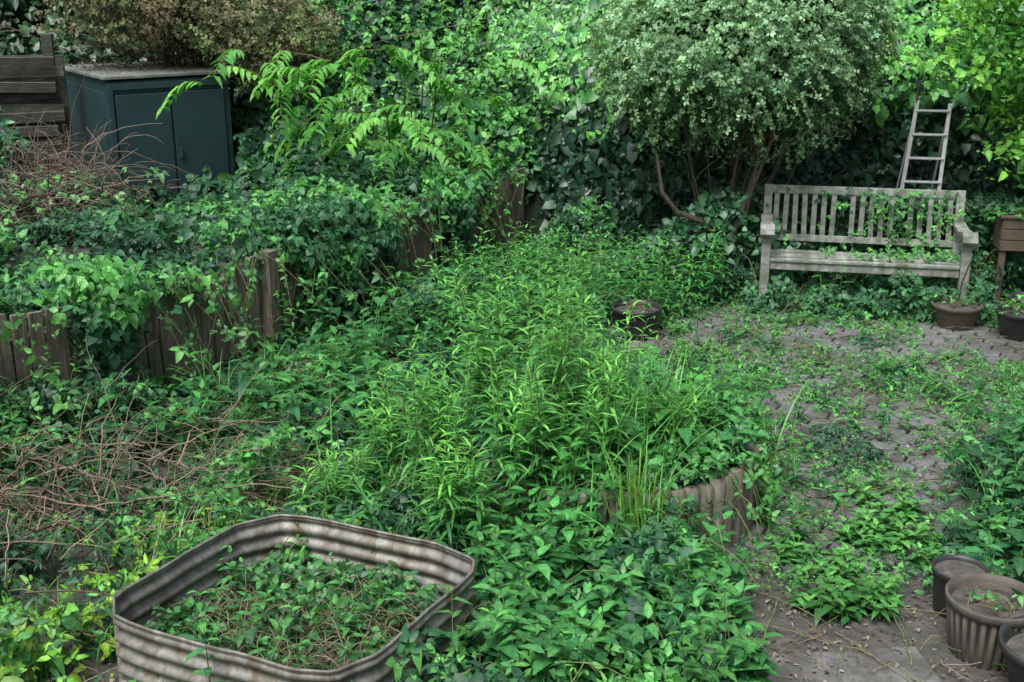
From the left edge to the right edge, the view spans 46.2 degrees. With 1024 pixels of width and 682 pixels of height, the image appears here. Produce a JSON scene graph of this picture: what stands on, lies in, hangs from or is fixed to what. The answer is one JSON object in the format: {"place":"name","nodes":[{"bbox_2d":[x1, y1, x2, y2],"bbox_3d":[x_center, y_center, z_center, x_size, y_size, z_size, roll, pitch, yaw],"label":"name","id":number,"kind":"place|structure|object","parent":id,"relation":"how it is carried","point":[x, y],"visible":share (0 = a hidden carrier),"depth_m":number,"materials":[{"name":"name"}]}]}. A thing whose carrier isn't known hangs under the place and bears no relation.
{"place":"outdoors","nodes":[
{"label":"outdoors","id":0,"kind":"place"},
{"bbox_2d":[0,166,1023,681],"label":"ground","id":1,"kind":"structure","parent":0,"point":[936,626],"depth_m":4.74,"materials":[{"name":"soil"}]},
{"bbox_2d":[0,33,78,194],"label":"board fence","id":2,"kind":"object","parent":1,"relation":"on","point":[34,87],"visible":0.65,"depth_m":10.33,"materials":[{"name":"wood"}]},
{"bbox_2d":[0,109,172,233],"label":"ivy clump","id":3,"kind":"object","parent":1,"relation":"on","point":[13,132],"visible":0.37,"depth_m":9.39,"materials":[{"name":"green plant"}]},
{"bbox_2d":[0,60,217,263],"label":"brushwood pile","id":4,"kind":"object","parent":1,"relation":"on","point":[36,196],"visible":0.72,"depth_m":9.29,"materials":[{"name":"brown wood"}]},
{"bbox_2d":[65,61,234,197],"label":"metal shed","id":5,"kind":"structure","parent":1,"relation":"on","point":[192,132],"depth_m":10.35,"materials":[{"name":"paint"}]},
{"bbox_2d":[115,92,177,197],"bbox_3d":[-3.114,-1.571,10.270,0.460,1.080,0.022,-11,21,-31],"label":"cabinet door","id":6,"kind":"structure","parent":5,"relation":"in","point":[131,109],"depth_m":10.21,"materials":[{"name":"paint"}]},
{"bbox_2d":[171,89,229,191],"bbox_3d":[-2.713,-1.651,10.518,0.460,1.080,0.022,-11,21,-31],"label":"door right","id":7,"kind":"structure","parent":5,"relation":"in","point":[199,119],"depth_m":10.46,"materials":[{"name":"paint"}]},
{"bbox_2d":[0,336,457,650],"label":"dead bramble stems","id":8,"kind":"object","parent":1,"relation":"on","point":[83,504],"visible":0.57,"depth_m":5.42,"materials":[{"name":"brown plant"}]},
{"bbox_2d":[0,0,462,99],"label":"background trees","id":9,"kind":"object","parent":1,"relation":"on","point":[17,14],"visible":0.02,"depth_m":12.46,"materials":[{"name":"green plant"}]},
{"bbox_2d":[0,0,483,116],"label":"barberry shrub","id":10,"kind":"object","parent":1,"relation":"on","point":[229,16],"visible":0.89,"depth_m":10.40,"materials":[{"name":"brown plant"}]},
{"bbox_2d":[0,141,487,382],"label":"terrace ground cover","id":11,"kind":"object","parent":1,"relation":"on","point":[137,239],"visible":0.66,"depth_m":8.27,"materials":[{"name":"green plant"}]},
{"bbox_2d":[0,168,523,434],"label":"paling fence","id":12,"kind":"object","parent":1,"relation":"on","point":[153,358],"visible":0.23,"depth_m":7.31,"materials":[{"name":"brown wood"}]},
{"bbox_2d":[0,161,535,469],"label":"fence vines","id":13,"kind":"object","parent":1,"relation":"on","point":[349,246],"visible":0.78,"depth_m":7.68,"materials":[{"name":"green plant"}]},
{"bbox_2d":[0,0,558,246],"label":"bramble thicket","id":14,"kind":"object","parent":1,"relation":"on","point":[459,52],"visible":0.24,"depth_m":10.78,"materials":[{"name":"green plant"}]},
{"bbox_2d":[112,514,475,681],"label":"galvanised raised bed","id":15,"kind":"object","parent":1,"relation":"on","point":[152,652],"visible":0.56,"depth_m":4.37,"materials":[{"name":"metal"}]},
{"bbox_2d":[140,542,449,681],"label":"raised bed creeper","id":16,"kind":"object","parent":15,"relation":"on","point":[389,591],"visible":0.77,"depth_m":4.35,"materials":[{"name":"green plant"}]},
{"bbox_2d":[156,44,551,197],"bbox_3d":[-1.185,-1.738,9.972,2.969,1.453,2.137,-11,21,-31],"label":"tree of heaven sapling","id":17,"kind":"object","parent":1,"relation":"on","point":[435,80],"visible":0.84,"depth_m":9.67,"materials":[{"name":"green plant"}]},
{"bbox_2d":[0,215,1023,681],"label":"mixed weeds","id":18,"kind":"object","parent":1,"relation":"on","point":[550,265],"visible":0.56,"depth_m":6.85,"materials":[{"name":"green plant"}]},
{"bbox_2d":[0,186,1023,681],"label":"weed patch","id":19,"kind":"object","parent":1,"relation":"on","point":[674,530],"visible":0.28,"depth_m":5.22,"materials":[{"name":"green plant"}]},
{"bbox_2d":[0,190,1023,681],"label":"bramble patch","id":20,"kind":"object","parent":1,"relation":"on","point":[16,636],"visible":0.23,"depth_m":5.55,"materials":[{"name":"green plant"}]},
{"bbox_2d":[0,183,1023,681],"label":"bindweed patch","id":21,"kind":"object","parent":1,"relation":"on","point":[660,533],"visible":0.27,"depth_m":5.65,"materials":[{"name":"green plant"}]},
{"bbox_2d":[0,249,1023,681],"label":"trailing stems","id":22,"kind":"object","parent":1,"relation":"on","point":[600,483],"visible":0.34,"depth_m":5.68,"materials":[{"name":"green plant"}]},
{"bbox_2d":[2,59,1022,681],"bbox_3d":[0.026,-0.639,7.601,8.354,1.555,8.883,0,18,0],"label":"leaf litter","id":23,"kind":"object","parent":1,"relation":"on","point":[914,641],"visible":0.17,"depth_m":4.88,"materials":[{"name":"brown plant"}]},
{"bbox_2d":[3,252,1023,681],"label":"tall grass","id":24,"kind":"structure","parent":1,"relation":"on","point":[631,482],"depth_m":5.30,"materials":[{"name":"green plant"}]},
{"bbox_2d":[38,301,1022,681],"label":"fallen twigs","id":25,"kind":"object","parent":1,"relation":"on","point":[856,461],"visible":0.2,"depth_m":5.94,"materials":[{"name":"brown wood"}]},
{"bbox_2d":[279,266,823,580],"bbox_3d":[0.183,0.243,5.517,2.358,1.163,2.208,0,18,0],"label":"tall willowherb","id":26,"kind":"object","parent":1,"relation":"on","point":[604,421],"visible":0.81,"depth_m":5.22,"materials":[{"name":"green plant"}]},
{"bbox_2d":[469,384,762,551],"bbox_3d":[0.487,0.611,5.672,1.373,0.432,1.389,0,18,0],"label":"log roll planter","id":27,"kind":"object","parent":1,"relation":"on","point":[718,487],"visible":0.15,"depth_m":5.10,"materials":[{"name":"wood"}]},
{"bbox_2d":[467,363,782,539],"bbox_3d":[0.537,0.471,5.688,1.480,0.475,1.507,0,18,0],"label":"planter foliage","id":28,"kind":"object","parent":27,"relation":"in","point":[690,471],"visible":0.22,"depth_m":5.26,"materials":[{"name":"green plant"}]},
{"bbox_2d":[551,184,901,287],"bbox_3d":[1.740,-0.772,9.142,2.948,0.802,0.916,0,18,0],"label":"climbing ivy","id":29,"kind":"object","parent":1,"relation":"on","point":[690,231],"visible":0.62,"depth_m":9.05,"materials":[{"name":"green plant"}]},
{"bbox_2d":[568,0,914,243],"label":"round shrub","id":30,"kind":"object","parent":1,"relation":"on","point":[759,66],"visible":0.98,"depth_m":8.40,"materials":[{"name":"green plant"}]},
{"bbox_2d":[462,375,1023,681],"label":"broadleaf weeds","id":31,"kind":"object","parent":1,"relation":"on","point":[875,597],"visible":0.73,"depth_m":4.66,"materials":[{"name":"green plant"}]},
{"bbox_2d":[479,0,1023,271],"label":"ivy hedge","id":32,"kind":"object","parent":1,"relation":"on","point":[592,147],"visible":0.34,"depth_m":9.77,"materials":[{"name":"green plant"}]},
{"bbox_2d":[620,183,1023,617],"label":"creeper foliage","id":33,"kind":"object","parent":1,"relation":"on","point":[916,289],"visible":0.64,"depth_m":8.75,"materials":[{"name":"green plant"}]},
{"bbox_2d":[758,184,978,307],"bbox_3d":[2.541,-0.622,8.726,1.470,0.910,0.603,3,18,10],"label":"garden bench","id":34,"kind":"object","parent":1,"relation":"on","point":[965,237],"visible":0.91,"depth_m":8.77,"materials":[{"name":"grey wood"}]},
{"bbox_2d":[885,78,951,277],"bbox_3d":[3.131,-1.226,9.299,0.412,1.587,0.508,3,18,10],"label":"step ladder","id":35,"kind":"object","parent":1,"relation":"on","point":[908,147],"visible":0.5,"depth_m":9.15,"materials":[{"name":"metal"}]},
{"bbox_2d":[892,0,1023,189],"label":"sunlit tree","id":36,"kind":"object","parent":1,"relation":"on","point":[1012,21],"visible":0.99,"depth_m":8.62,"materials":[{"name":"green plant"}]},
{"bbox_2d":[931,554,989,618],"bbox_3d":[1.760,0.982,4.735,0.216,0.200,0.216,0,18,0],"label":"black pot","id":37,"kind":"object","parent":1,"relation":"on","point":[946,568],"visible":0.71,"depth_m":4.72,"materials":[{"name":"plastic"}]},
{"bbox_2d":[945,573,1023,670],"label":"fluted pot","id":38,"kind":"object","parent":1,"relation":"on","point":[972,635],"visible":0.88,"depth_m":4.41,"materials":[{"name":"grey ceramic"}]},
{"bbox_2d":[988,210,1023,304],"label":"wooden planter","id":39,"kind":"object","parent":1,"relation":"on","point":[1004,235],"visible":0.69,"depth_m":8.65,"materials":[{"name":"wood"}]},
{"bbox_2d":[998,615,1023,681],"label":"plant pot","id":40,"kind":"object","parent":1,"relation":"on","point":[1011,643],"visible":0.97,"depth_m":4.18,"materials":[{"name":"plastic"}]},
{"bbox_2d":[573,284,1023,577],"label":"patio paving","id":41,"kind":"structure","parent":0,"point":[992,353],"depth_m":6.97,"materials":[{"name":"grey stone"}]},
{"bbox_2d":[612,299,661,341],"bbox_3d":[0.840,-0.125,8.108,0.340,0.230,0.340,0,18,0],"label":"black pot","id":42,"kind":"object","parent":41,"relation":"on","point":[618,309],"visible":0.77,"depth_m":8.01,"materials":[{"name":"plastic"}]},
{"bbox_2d":[624,285,1023,595],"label":"paving seedlings","id":43,"kind":"object","parent":41,"relation":"on","point":[919,390],"visible":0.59,"depth_m":6.91,"materials":[{"name":"green plant"}]},
{"bbox_2d":[931,297,982,331],"bbox_3d":[3.070,-0.163,8.306,0.340,0.200,0.340,0,18,0],"label":"brown pot","id":44,"kind":"object","parent":41,"relation":"on","point":[956,315],"visible":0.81,"depth_m":8.20,"materials":[{"name":"ceramic"}]},
{"bbox_2d":[995,303,1023,341],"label":"black pot","id":45,"kind":"object","parent":41,"relation":"on","point":[1011,325],"visible":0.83,"depth_m":8.01,"materials":[{"name":"plastic"}]},
{"bbox_2d":[1008,292,1023,302],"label":"black pot","id":46,"kind":"object","parent":41,"relation":"on","point":[1014,295],"visible":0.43,"depth_m":8.51,"materials":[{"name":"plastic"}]},
{"bbox_2d":[765,647,941,681],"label":"concrete path","id":47,"kind":"structure","parent":0,"point":[863,667],"depth_m":4.38,"materials":[{"name":"grey concrete"}]}
]}

